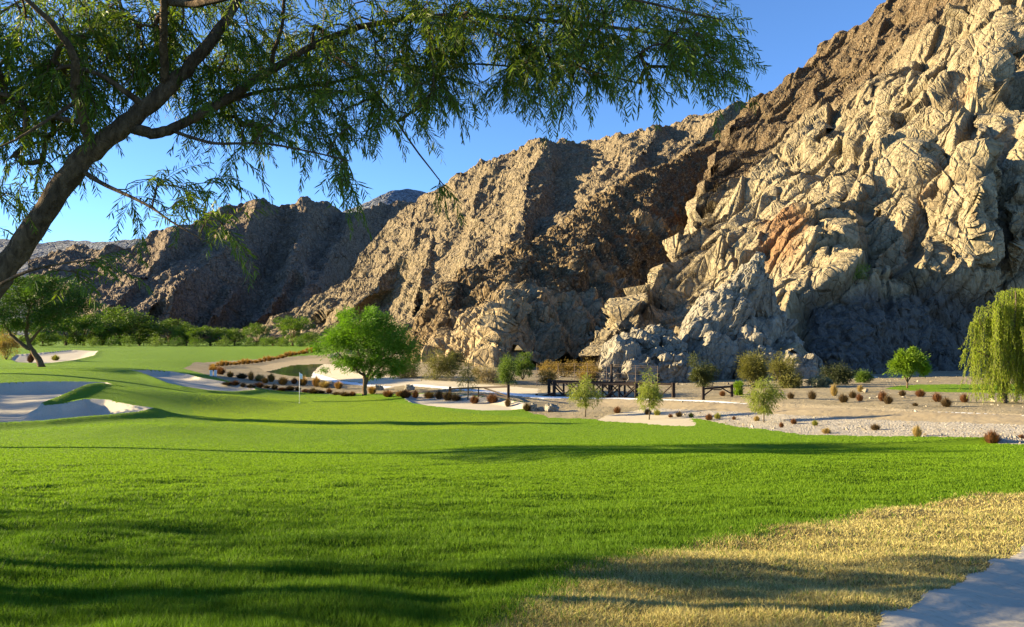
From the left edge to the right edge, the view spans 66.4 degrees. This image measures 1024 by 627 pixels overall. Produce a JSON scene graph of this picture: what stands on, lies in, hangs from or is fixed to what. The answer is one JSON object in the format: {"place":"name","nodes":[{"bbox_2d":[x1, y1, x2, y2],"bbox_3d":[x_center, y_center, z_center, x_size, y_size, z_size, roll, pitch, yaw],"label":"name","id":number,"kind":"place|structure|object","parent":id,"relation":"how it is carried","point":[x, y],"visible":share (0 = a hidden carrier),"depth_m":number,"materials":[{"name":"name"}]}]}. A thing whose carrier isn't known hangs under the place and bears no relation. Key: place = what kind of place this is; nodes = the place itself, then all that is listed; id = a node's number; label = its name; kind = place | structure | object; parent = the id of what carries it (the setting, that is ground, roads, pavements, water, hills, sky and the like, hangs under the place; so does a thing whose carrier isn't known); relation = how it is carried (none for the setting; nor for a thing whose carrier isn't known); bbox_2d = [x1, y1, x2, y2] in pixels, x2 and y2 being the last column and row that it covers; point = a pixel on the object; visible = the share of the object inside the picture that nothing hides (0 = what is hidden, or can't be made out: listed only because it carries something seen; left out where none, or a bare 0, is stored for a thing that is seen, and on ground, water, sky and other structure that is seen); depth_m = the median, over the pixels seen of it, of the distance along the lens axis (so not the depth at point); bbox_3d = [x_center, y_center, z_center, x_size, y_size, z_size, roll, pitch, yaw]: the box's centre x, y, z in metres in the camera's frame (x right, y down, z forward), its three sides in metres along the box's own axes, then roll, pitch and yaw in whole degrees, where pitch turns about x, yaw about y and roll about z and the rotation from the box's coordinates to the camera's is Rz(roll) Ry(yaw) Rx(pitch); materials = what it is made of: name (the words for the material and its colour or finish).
{"place":"outdoors","nodes":[
{"label":"outdoors","id":0,"kind":"place"},
{"bbox_2d":[0,189,425,334],"bbox_3d":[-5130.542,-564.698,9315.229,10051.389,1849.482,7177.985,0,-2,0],"label":"distant hills","id":1,"kind":"structure","parent":0,"point":[46,248],"depth_m":8899.58,"materials":[{"name":"stone"}]},
{"bbox_2d":[28,196,413,341],"bbox_3d":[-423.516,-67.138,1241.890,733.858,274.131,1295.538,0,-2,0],"label":"mountain","id":2,"kind":"structure","parent":0,"point":[303,249],"depth_m":936.03,"materials":[{"name":"stone"}]},
{"bbox_2d":[215,366,226,374],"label":"bunch grass","id":3,"kind":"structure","parent":0,"point":[221,370],"depth_m":96.12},
{"bbox_2d":[276,376,289,384],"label":"bunch grass","id":4,"kind":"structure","parent":0,"point":[283,380],"depth_m":82.66,"materials":[{"name":"plant"}]},
{"bbox_2d":[267,364,322,376],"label":"canal water","id":5,"kind":"structure","parent":0,"point":[304,370],"depth_m":119.06,"materials":[{"name":"green liquid"}]},
{"bbox_2d":[298,376,308,385],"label":"bunch grass","id":6,"kind":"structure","parent":0,"point":[304,381],"depth_m":82.41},
{"bbox_2d":[312,374,320,386],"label":"bunch grass","id":7,"kind":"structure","parent":0,"point":[315,381],"depth_m":81.17,"materials":[{"name":"plant"}]},
{"bbox_2d":[319,379,329,387],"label":"bunch grass","id":8,"kind":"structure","parent":0,"point":[325,384],"depth_m":80.03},
{"bbox_2d":[189,393,546,430],"bbox_3d":[-13.703,6.460,53.891,16.875,1.182,36.581,1,-2,-34],"label":"putting green","id":9,"kind":"object","parent":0,"point":[251,400],"visible":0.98,"depth_m":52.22,"materials":[{"name":"plant"}]},
{"bbox_2d":[382,389,394,396],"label":"bunch grass","id":10,"kind":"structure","parent":0,"point":[387,393],"depth_m":64.42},
{"bbox_2d":[313,364,537,394],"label":"canal apron","id":11,"kind":"object","parent":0,"point":[351,376],"visible":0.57,"depth_m":84.88,"materials":[{"name":"concrete"}]},
{"bbox_2d":[0,0,885,242],"label":"sky","id":12,"kind":"structure","parent":0,"point":[790,32],"materials":[{"name":"blue"}]},
{"bbox_2d":[442,390,452,400],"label":"bunch grass","id":13,"kind":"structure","parent":0,"point":[446,396],"depth_m":60.33,"materials":[{"name":"plant"}]},
{"bbox_2d":[450,393,463,400],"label":"bunch grass","id":14,"kind":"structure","parent":0,"point":[455,397],"depth_m":59.91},
{"bbox_2d":[470,395,479,403],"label":"bunch grass","id":15,"kind":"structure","parent":0,"point":[474,399],"depth_m":57.61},
{"bbox_2d":[230,101,747,342],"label":"mountain","id":16,"kind":"structure","parent":0,"point":[412,257],"depth_m":560.89,"materials":[{"name":"stone"}]},
{"bbox_2d":[485,392,498,402],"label":"bunch grass","id":17,"kind":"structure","parent":0,"point":[492,399],"depth_m":57.28,"materials":[{"name":"plant"}]},
{"bbox_2d":[0,447,1023,626],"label":"rough grass","id":18,"kind":"structure","parent":0,"point":[388,593],"depth_m":7.06,"materials":[{"name":"plant"}]},
{"bbox_2d":[0,0,770,314],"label":"mesquite tree","id":19,"kind":"object","parent":18,"relation":"on","point":[75,77],"visible":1,"depth_m":5.59,"materials":[{"name":"green plant"}]},
{"bbox_2d":[0,335,1023,624],"bbox_3d":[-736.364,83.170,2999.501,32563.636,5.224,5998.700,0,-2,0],"label":"fairway","id":20,"kind":"structure","parent":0,"point":[120,361],"depth_m":33.90,"materials":[{"name":"plant"}]},
{"bbox_2d":[0,320,42,346],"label":"fairway tree","id":21,"kind":"object","parent":20,"relation":"on","point":[33,343],"visible":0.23,"depth_m":251.78,"materials":[{"name":"green plant"}]},
{"bbox_2d":[29,332,64,345],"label":"fairway tree","id":22,"kind":"object","parent":20,"relation":"on","point":[42,337],"visible":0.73,"depth_m":279.52,"materials":[{"name":"green plant"}]},
{"bbox_2d":[11,350,96,362],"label":"sand bunker","id":23,"kind":"object","parent":20,"relation":"in","point":[67,355],"visible":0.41,"depth_m":141.08},
{"bbox_2d":[0,329,20,359],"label":"bush","id":24,"kind":"object","parent":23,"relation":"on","point":[4,345],"visible":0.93,"depth_m":113.40,"materials":[{"name":"yellow plant"}]},
{"bbox_2d":[0,273,110,366],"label":"mesquite tree","id":25,"kind":"object","parent":20,"relation":"on","point":[35,296],"visible":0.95,"depth_m":90.87,"materials":[{"name":"green plant"}]},
{"bbox_2d":[34,316,97,345],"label":"fairway tree","id":26,"kind":"object","parent":20,"relation":"on","point":[65,340],"visible":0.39,"depth_m":318.36,"materials":[{"name":"green plant"}]},
{"bbox_2d":[0,381,150,421],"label":"sand bunker","id":27,"kind":"object","parent":20,"relation":"in","point":[20,401],"visible":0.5,"depth_m":48.50},
{"bbox_2d":[57,315,113,345],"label":"fairway tree","id":28,"kind":"object","parent":20,"relation":"on","point":[80,331],"visible":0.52,"depth_m":318.43,"materials":[{"name":"green plant"}]},
{"bbox_2d":[81,334,101,346],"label":"bush","id":29,"kind":"object","parent":20,"relation":"on","point":[92,343],"visible":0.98,"depth_m":270.08,"materials":[{"name":"green plant"}]},
{"bbox_2d":[76,327,124,345],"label":"fairway tree","id":30,"kind":"object","parent":20,"relation":"on","point":[101,333],"visible":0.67,"depth_m":323.13,"materials":[{"name":"green plant"}]},
{"bbox_2d":[104,335,118,346],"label":"bush","id":31,"kind":"object","parent":20,"relation":"on","point":[114,342],"visible":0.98,"depth_m":272.97,"materials":[{"name":"green plant"}]},
{"bbox_2d":[85,304,157,345],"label":"fairway tree","id":32,"kind":"object","parent":20,"relation":"on","point":[125,319],"visible":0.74,"depth_m":326.67,"materials":[{"name":"green plant"}]},
{"bbox_2d":[119,333,135,346],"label":"bush","id":33,"kind":"object","parent":20,"relation":"on","point":[126,339],"visible":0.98,"depth_m":277.39,"materials":[{"name":"green plant"}]},
{"bbox_2d":[114,322,166,345],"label":"fairway tree","id":34,"kind":"object","parent":20,"relation":"on","point":[142,332],"visible":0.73,"depth_m":329.98,"materials":[{"name":"green plant"}]},
{"bbox_2d":[147,334,164,346],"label":"bush","id":35,"kind":"object","parent":20,"relation":"on","point":[158,341],"visible":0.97,"depth_m":288.79,"materials":[{"name":"green plant"}]},
{"bbox_2d":[136,318,191,345],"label":"fairway tree","id":36,"kind":"object","parent":20,"relation":"on","point":[162,325],"visible":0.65,"depth_m":334.41,"materials":[{"name":"green plant"}]},
{"bbox_2d":[166,335,184,346],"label":"bush","id":37,"kind":"object","parent":20,"relation":"on","point":[176,342],"visible":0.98,"depth_m":297.70,"materials":[{"name":"green plant"}]},
{"bbox_2d":[170,324,201,345],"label":"fairway tree","id":38,"kind":"object","parent":20,"relation":"on","point":[179,331],"visible":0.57,"depth_m":323.37,"materials":[{"name":"green plant"}]},
{"bbox_2d":[135,370,254,390],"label":"sand bunker","id":39,"kind":"object","parent":20,"relation":"in","point":[182,379],"visible":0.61,"depth_m":77.29},
{"bbox_2d":[187,336,204,346],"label":"bush","id":40,"kind":"object","parent":20,"relation":"on","point":[195,341],"visible":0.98,"depth_m":302.24,"materials":[{"name":"green plant"}]},
{"bbox_2d":[182,325,233,345],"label":"fairway tree","id":41,"kind":"object","parent":20,"relation":"on","point":[208,332],"visible":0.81,"depth_m":321.78,"materials":[{"name":"green plant"}]},
{"bbox_2d":[214,335,232,346],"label":"bush","id":42,"kind":"object","parent":20,"relation":"on","point":[226,341],"visible":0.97,"depth_m":302.92,"materials":[{"name":"green plant"}]},
{"bbox_2d":[219,328,248,345],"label":"fairway tree","id":43,"kind":"object","parent":20,"relation":"on","point":[231,334],"visible":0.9,"depth_m":320.65,"materials":[{"name":"green plant"}]},
{"bbox_2d":[234,335,255,346],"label":"bush","id":44,"kind":"object","parent":20,"relation":"on","point":[247,341],"visible":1,"depth_m":298.50,"materials":[{"name":"green plant"}]},
{"bbox_2d":[241,322,272,345],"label":"fairway tree","id":45,"kind":"object","parent":20,"relation":"on","point":[259,329],"visible":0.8,"depth_m":314.24,"materials":[{"name":"green plant"}]},
{"bbox_2d":[257,336,274,346],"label":"bush","id":46,"kind":"object","parent":20,"relation":"on","point":[267,339],"visible":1,"depth_m":292.30,"materials":[{"name":"green plant"}]},
{"bbox_2d":[260,336,290,345],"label":"fairway tree","id":47,"kind":"object","parent":20,"relation":"on","point":[276,339],"visible":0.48,"depth_m":308.79,"materials":[{"name":"green plant"}]},
{"bbox_2d":[274,336,289,346],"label":"bush","id":48,"kind":"object","parent":20,"relation":"on","point":[286,341],"visible":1,"depth_m":285.63,"materials":[{"name":"green plant"}]},
{"bbox_2d":[271,315,315,345],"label":"fairway tree","id":49,"kind":"object","parent":20,"relation":"on","point":[297,324],"visible":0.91,"depth_m":300.56,"materials":[{"name":"green plant"}]},
{"bbox_2d":[293,338,308,346],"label":"bush","id":50,"kind":"object","parent":20,"relation":"on","point":[299,341],"visible":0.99,"depth_m":281.50,"materials":[{"name":"green plant"}]},
{"bbox_2d":[296,332,323,345],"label":"fairway tree","id":51,"kind":"object","parent":20,"relation":"on","point":[304,337],"visible":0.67,"depth_m":288.24,"materials":[{"name":"green plant"}]},
{"bbox_2d":[306,304,425,395],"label":"mesquite tree","id":52,"kind":"object","parent":20,"relation":"on","point":[374,340],"visible":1,"depth_m":66.89,"materials":[{"name":"green plant"}]},
{"bbox_2d":[397,388,413,397],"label":"bunch grass","id":53,"kind":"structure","parent":20,"relation":"on","point":[404,393],"depth_m":61.83,"materials":[{"name":"plant"}]},
{"bbox_2d":[404,394,525,409],"bbox_3d":[-4.213,6.551,57.914,6.074,0.522,15.840,1,-2,-32],"label":"sand bunker","id":54,"kind":"object","parent":20,"relation":"in","point":[465,403],"visible":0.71,"depth_m":57.59},
{"bbox_2d":[456,357,480,399],"bbox_3d":[-3.368,4.981,60.045,2.076,3.351,1.963,-1,-2,35],"label":"young tree","id":55,"kind":"object","parent":54,"relation":"on","point":[466,376],"visible":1,"depth_m":59.95,"materials":[{"name":"green plant"}]},
{"bbox_2d":[0,346,1023,540],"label":"grass","id":56,"kind":"structure","parent":20,"relation":"on","point":[303,460],"depth_m":17.90,"materials":[{"name":"plant"}]},
{"bbox_2d":[442,490,1023,626],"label":"dry grass","id":57,"kind":"structure","parent":20,"relation":"on","point":[766,606],"depth_m":5.86,"materials":[{"name":"plant"}]},
{"bbox_2d":[882,346,931,387],"bbox_3d":[31.346,4.209,61.896,3.827,3.516,2.986,0,-2,0],"label":"lime green tree","id":58,"kind":"object","parent":20,"relation":"on","point":[908,361],"visible":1,"depth_m":61.45,"materials":[{"name":"green plant"}]},
{"bbox_2d":[405,110,741,367],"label":"mountain","id":59,"kind":"structure","parent":0,"point":[550,293],"depth_m":177.62,"materials":[{"name":"stone"}]},
{"bbox_2d":[183,345,1023,419],"bbox_3d":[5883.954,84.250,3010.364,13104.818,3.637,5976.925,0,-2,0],"label":"desert ground","id":60,"kind":"structure","parent":0,"point":[823,397],"depth_m":65.25,"materials":[{"name":"sand"}]},
{"bbox_2d":[388,353,423,378],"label":"bush","id":61,"kind":"object","parent":60,"relation":"on","point":[412,371],"visible":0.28,"depth_m":89.28,"materials":[{"name":"green plant"}]},
{"bbox_2d":[416,346,462,380],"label":"bush","id":62,"kind":"object","parent":60,"relation":"on","point":[446,366],"visible":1,"depth_m":86.04,"materials":[{"name":"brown plant"}]},
{"bbox_2d":[447,349,464,369],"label":"bush","id":63,"kind":"object","parent":60,"relation":"on","point":[459,358],"visible":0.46,"depth_m":101.87,"materials":[{"name":"green plant"}]},
{"bbox_2d":[449,384,509,399],"bbox_3d":[-2.643,6.036,59.759,0.250,1.735,9.357,1,-2,-32],"label":"timber barrier","id":64,"kind":"object","parent":60,"relation":"on","point":[504,395],"visible":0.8,"depth_m":57.48,"materials":[{"name":"wood"}]},
{"bbox_2d":[471,364,501,382],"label":"bush","id":65,"kind":"object","parent":60,"relation":"on","point":[489,375],"visible":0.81,"depth_m":83.19,"materials":[{"name":"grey plant"}]},
{"bbox_2d":[493,351,520,384],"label":"tree","id":66,"kind":"object","parent":60,"relation":"on","point":[507,370],"visible":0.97,"depth_m":80.83,"materials":[{"name":"green plant"}]},
{"bbox_2d":[511,352,536,379],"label":"bush","id":67,"kind":"object","parent":60,"relation":"on","point":[525,364],"visible":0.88,"depth_m":88.00,"materials":[{"name":"green plant"}]},
{"bbox_2d":[537,367,557,384],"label":"bush","id":68,"kind":"object","parent":60,"relation":"on","point":[548,375],"visible":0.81,"depth_m":80.84,"materials":[{"name":"brown plant"}]},
{"bbox_2d":[545,403,559,411],"bbox_3d":[2.577,6.174,50.430,0.961,0.849,0.930,0,-2,0],"label":"boulder","id":69,"kind":"object","parent":60,"relation":"on","point":[549,407],"visible":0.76,"depth_m":50.05,"materials":[{"name":"stone"}]},
{"bbox_2d":[536,359,578,376],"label":"bush","id":70,"kind":"object","parent":60,"relation":"on","point":[568,368],"visible":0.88,"depth_m":97.54,"materials":[{"name":"brown plant"}]},
{"bbox_2d":[566,373,605,416],"bbox_3d":[4.387,4.809,46.569,2.535,2.727,1.929,1,-2,-19],"label":"young tree","id":71,"kind":"object","parent":60,"relation":"on","point":[584,394],"visible":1,"depth_m":46.38,"materials":[{"name":"green plant"}]},
{"bbox_2d":[571,360,600,380],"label":"bush","id":72,"kind":"object","parent":60,"relation":"on","point":[594,371],"visible":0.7,"depth_m":86.51,"materials":[{"name":"brown plant"}]},
{"bbox_2d":[550,363,657,389],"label":"wire fence","id":73,"kind":"object","parent":60,"relation":"on","point":[587,365],"visible":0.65,"depth_m":69.79,"materials":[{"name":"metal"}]},
{"bbox_2d":[594,324,702,382],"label":"rock outcrop","id":74,"kind":"object","parent":60,"relation":"on","point":[653,347],"visible":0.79,"depth_m":86.37,"materials":[{"name":"stone"}]},
{"bbox_2d":[307,367,1023,442],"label":"rubble","id":75,"kind":"object","parent":60,"relation":"on","point":[863,390],"visible":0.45,"depth_m":47.21,"materials":[{"name":"stone"}]},
{"bbox_2d":[687,351,721,386],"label":"bush","id":76,"kind":"object","parent":60,"relation":"on","point":[703,376],"visible":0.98,"depth_m":72.84,"materials":[{"name":"green plant"}]},
{"bbox_2d":[732,381,744,395],"bbox_3d":[17.256,5.753,59.778,1.178,1.396,1.128,-1,-2,44],"label":"bush","id":77,"kind":"object","parent":60,"relation":"on","point":[738,386],"visible":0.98,"depth_m":59.55,"materials":[{"name":"green plant"}]},
{"bbox_2d":[677,251,824,379],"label":"rock outcrop","id":78,"kind":"object","parent":60,"relation":"on","point":[724,325],"visible":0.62,"depth_m":94.07,"materials":[{"name":"stone"}]},
{"bbox_2d":[733,348,771,387],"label":"bush","id":79,"kind":"object","parent":60,"relation":"on","point":[753,366],"visible":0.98,"depth_m":67.39,"materials":[{"name":"green plant"}]},
{"bbox_2d":[765,351,804,388],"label":"bush","id":80,"kind":"object","parent":60,"relation":"on","point":[788,378],"visible":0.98,"depth_m":65.50,"materials":[{"name":"green plant"}]},
{"bbox_2d":[805,375,833,387],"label":"bush","id":81,"kind":"object","parent":60,"relation":"on","point":[822,382],"visible":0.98,"depth_m":65.11,"materials":[{"name":"green plant"}]},
{"bbox_2d":[817,358,856,384],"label":"bush","id":82,"kind":"object","parent":60,"relation":"on","point":[841,374],"visible":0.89,"depth_m":69.69,"materials":[{"name":"green plant"}]},
{"bbox_2d":[853,369,875,382],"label":"bush","id":83,"kind":"object","parent":60,"relation":"on","point":[860,377],"visible":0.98,"depth_m":74.52,"materials":[{"name":"green plant"}]},
{"bbox_2d":[877,390,887,400],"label":"bunch grass","id":84,"kind":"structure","parent":60,"relation":"on","point":[882,394],"depth_m":49.30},
{"bbox_2d":[958,287,1023,402],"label":"willow tree","id":85,"kind":"object","parent":60,"relation":"on","point":[1004,354],"visible":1,"depth_m":45.77,"materials":[{"name":"green plant"}]},
{"bbox_2d":[259,358,1023,414],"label":"canal bank","id":86,"kind":"structure","parent":0,"point":[279,365],"depth_m":59.39,"materials":[{"name":"soil"}]},
{"bbox_2d":[535,379,674,397],"bbox_3d":[6.997,6.552,61.893,10.912,2.300,4.686,-1,-2,25],"label":"footbridge","id":87,"kind":"object","parent":86,"relation":"on","point":[602,384],"visible":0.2,"depth_m":62.64,"materials":[{"name":"wood"}]},
{"bbox_2d":[610,364,612,394],"bbox_3d":[8.272,5.633,64.908,0.268,2.900,0.258,0,-2,0],"label":"timber post","id":88,"kind":"object","parent":86,"relation":"on","point":[611,374],"visible":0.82,"depth_m":64.84,"materials":[{"name":"wood"}]},
{"bbox_2d":[702,384,732,399],"bbox_3d":[15.335,6.003,58.353,2.635,1.372,0.235,0,-2,-16],"label":"timber barrier","id":89,"kind":"object","parent":86,"relation":"on","point":[716,388],"visible":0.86,"depth_m":58.29,"materials":[{"name":"wood"}]},
{"bbox_2d":[598,409,695,425],"bbox_3d":[7.319,5.785,43.498,4.994,0.447,11.610,0,-2,0],"label":"sand bunker","id":90,"kind":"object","parent":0,"point":[641,416],"depth_m":43.51},
{"bbox_2d":[633,366,663,419],"bbox_3d":[7.526,4.340,43.038,1.824,3.046,1.743,0,-2,0],"label":"young tree","id":91,"kind":"object","parent":90,"relation":"on","point":[650,393],"visible":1,"depth_m":42.85,"materials":[{"name":"green plant"}]},
{"bbox_2d":[311,373,1023,415],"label":"canal gutter","id":92,"kind":"object","parent":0,"point":[322,377],"visible":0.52,"depth_m":64.02,"materials":[{"name":"concrete"}]},
{"bbox_2d":[550,399,1023,424],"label":"canal bed","id":93,"kind":"object","parent":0,"point":[981,418],"visible":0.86,"depth_m":38.57,"materials":[{"name":"soil"}]},
{"bbox_2d":[579,0,1023,374],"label":"mountain","id":94,"kind":"structure","parent":0,"point":[885,140],"depth_m":152.99,"materials":[{"name":"stone"}]},
{"bbox_2d":[852,261,870,283],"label":"bush","id":95,"kind":"object","parent":94,"relation":"on","point":[858,275],"visible":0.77,"depth_m":112.80,"materials":[{"name":"green plant"}]},
{"bbox_2d":[807,390,816,398],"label":"bunch grass","id":96,"kind":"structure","parent":0,"point":[812,394],"depth_m":51.76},
{"bbox_2d":[830,383,837,395],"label":"bunch grass","id":97,"kind":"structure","parent":0,"point":[834,390],"depth_m":54.27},
{"bbox_2d":[646,408,1023,443],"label":"gravel ground","id":98,"kind":"structure","parent":0,"point":[805,426],"depth_m":32.52,"materials":[{"name":"gravel"}]},
{"bbox_2d":[739,375,786,421],"bbox_3d":[11.843,4.039,37.186,2.263,2.302,1.694,0,-2,0],"label":"young tree","id":99,"kind":"object","parent":98,"relation":"on","point":[763,408],"visible":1,"depth_m":36.96,"materials":[{"name":"green plant"}]},
{"bbox_2d":[912,425,921,436],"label":"bunch grass","id":100,"kind":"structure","parent":98,"relation":"on","point":[917,431],"depth_m":27.11,"materials":[{"name":"plant"}]},
{"bbox_2d":[980,430,1001,443],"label":"bunch grass","id":101,"kind":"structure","parent":98,"relation":"on","point":[992,437],"depth_m":24.66,"materials":[{"name":"plant"}]},
{"bbox_2d":[838,393,850,402],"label":"bunch grass","id":102,"kind":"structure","parent":0,"point":[842,398],"depth_m":49.40,"materials":[{"name":"plant"}]},
{"bbox_2d":[881,396,894,403],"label":"bunch grass","id":103,"kind":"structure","parent":0,"point":[888,400],"depth_m":46.54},
{"bbox_2d":[914,389,925,396],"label":"bunch grass","id":104,"kind":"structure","parent":0,"point":[919,393],"depth_m":52.72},
{"bbox_2d":[932,391,941,401],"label":"bunch grass","id":105,"kind":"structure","parent":0,"point":[936,397],"depth_m":47.25,"materials":[{"name":"plant"}]},
{"bbox_2d":[939,395,953,406],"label":"bunch grass","id":106,"kind":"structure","parent":0,"point":[945,402],"depth_m":43.57,"materials":[{"name":"plant"}]},
{"bbox_2d":[877,546,1023,626],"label":"cart path","id":107,"kind":"structure","parent":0,"point":[992,595],"depth_m":5.21,"materials":[{"name":"concrete"}]},
{"bbox_2d":[958,394,968,401],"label":"bunch grass","id":108,"kind":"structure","parent":0,"point":[963,398],"depth_m":46.59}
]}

